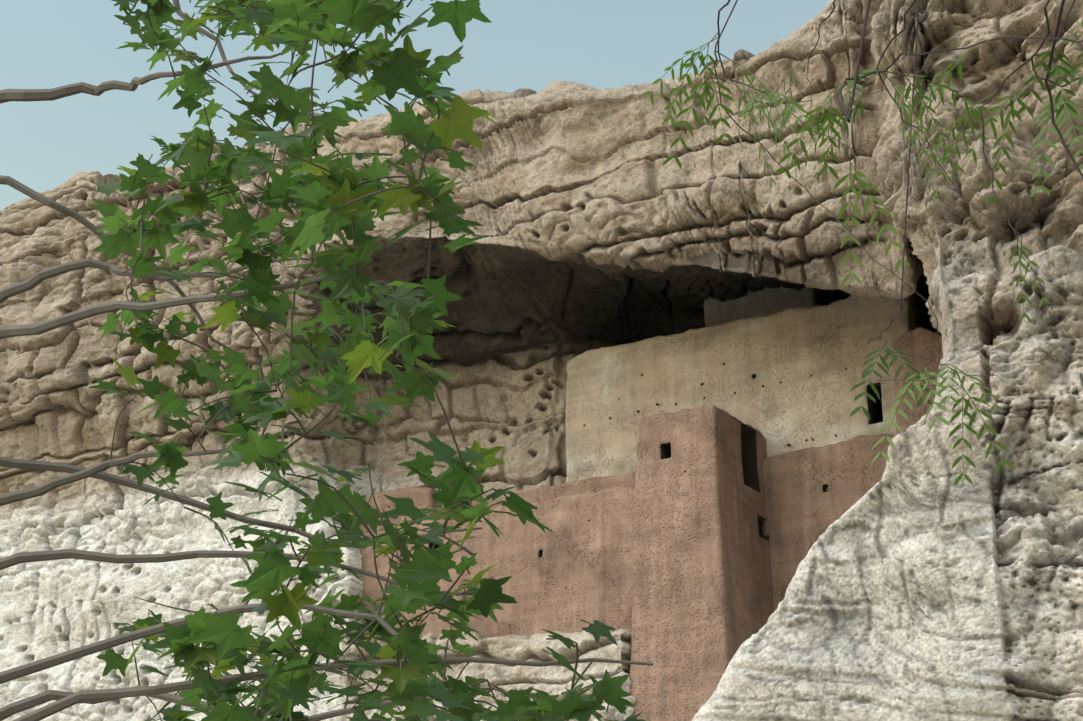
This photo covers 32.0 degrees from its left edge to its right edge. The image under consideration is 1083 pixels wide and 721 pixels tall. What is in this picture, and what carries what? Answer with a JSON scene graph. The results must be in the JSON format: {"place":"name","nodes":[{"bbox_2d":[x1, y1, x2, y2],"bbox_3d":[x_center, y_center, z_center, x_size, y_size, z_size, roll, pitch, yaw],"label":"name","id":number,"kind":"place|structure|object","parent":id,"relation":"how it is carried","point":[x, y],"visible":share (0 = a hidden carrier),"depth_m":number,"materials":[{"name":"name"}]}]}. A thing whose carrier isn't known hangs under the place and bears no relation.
{"place":"outdoors","nodes":[
{"label":"outdoors","id":0,"kind":"place"},
{"bbox_2d":[0,0,832,209],"label":"sky","id":1,"kind":"structure","parent":0,"point":[45,44],"materials":[{"name":"blue"}]},
{"bbox_2d":[0,0,1082,720],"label":"cliff","id":2,"kind":"structure","parent":0,"point":[922,588],"depth_m":72.27,"materials":[{"name":"stone"}]},
{"bbox_2d":[349,486,441,534],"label":"raised wall","id":3,"kind":"structure","parent":2,"relation":"on","point":[421,498],"depth_m":78.80,"materials":[{"name":"brown paint"}]},
{"bbox_2d":[357,486,634,701],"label":"front wall","id":4,"kind":"structure","parent":2,"relation":"attached to","point":[572,570],"depth_m":72.76,"materials":[{"name":"brown paint"}]},
{"bbox_2d":[443,471,635,509],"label":"ledge","id":5,"kind":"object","parent":2,"relation":"on","point":[591,485],"depth_m":75.69,"materials":[{"name":"brown paint"}]},
{"bbox_2d":[630,405,773,720],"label":"tower","id":6,"kind":"structure","parent":2,"relation":"on","point":[702,606],"depth_m":69.41,"materials":[{"name":"brown paint"}]},
{"bbox_2d":[565,295,915,491],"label":"wall","id":7,"kind":"structure","parent":2,"relation":"attached to","point":[780,380],"depth_m":75.37,"materials":[{"name":"beige paint"}]},
{"bbox_2d":[703,286,820,326],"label":"wall","id":8,"kind":"structure","parent":2,"relation":"on","point":[765,301],"depth_m":79.70,"materials":[{"name":"grey"}]},
{"bbox_2d":[656,384,877,446],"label":"wood beams","id":9,"kind":"structure","parent":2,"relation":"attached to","point":[789,445],"depth_m":72.91,"materials":[{"name":"brown wood"}]},
{"bbox_2d":[763,434,894,610],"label":"wall","id":10,"kind":"structure","parent":2,"relation":"attached to","point":[805,510],"depth_m":71.67,"materials":[{"name":"brown paint"}]},
{"bbox_2d":[892,327,942,435],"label":"wall","id":11,"kind":"structure","parent":2,"relation":"on","point":[921,342],"depth_m":69.56,"materials":[{"name":"brown paint"}]},
{"bbox_3d":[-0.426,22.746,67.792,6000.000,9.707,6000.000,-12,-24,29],"label":"ground","id":12,"kind":"structure","parent":0,"visible":0},
{"bbox_2d":[0,0,652,720],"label":"sycamore tree","id":13,"kind":"object","parent":12,"relation":"on","point":[328,196],"visible":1,"depth_m":7.47,"materials":[{"name":"green plant"}]},
{"bbox_2d":[642,0,1082,484],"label":"mesquite tree","id":14,"kind":"object","parent":12,"relation":"on","point":[830,119],"visible":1,"depth_m":3.46,"materials":[{"name":"green plant"}]}
]}

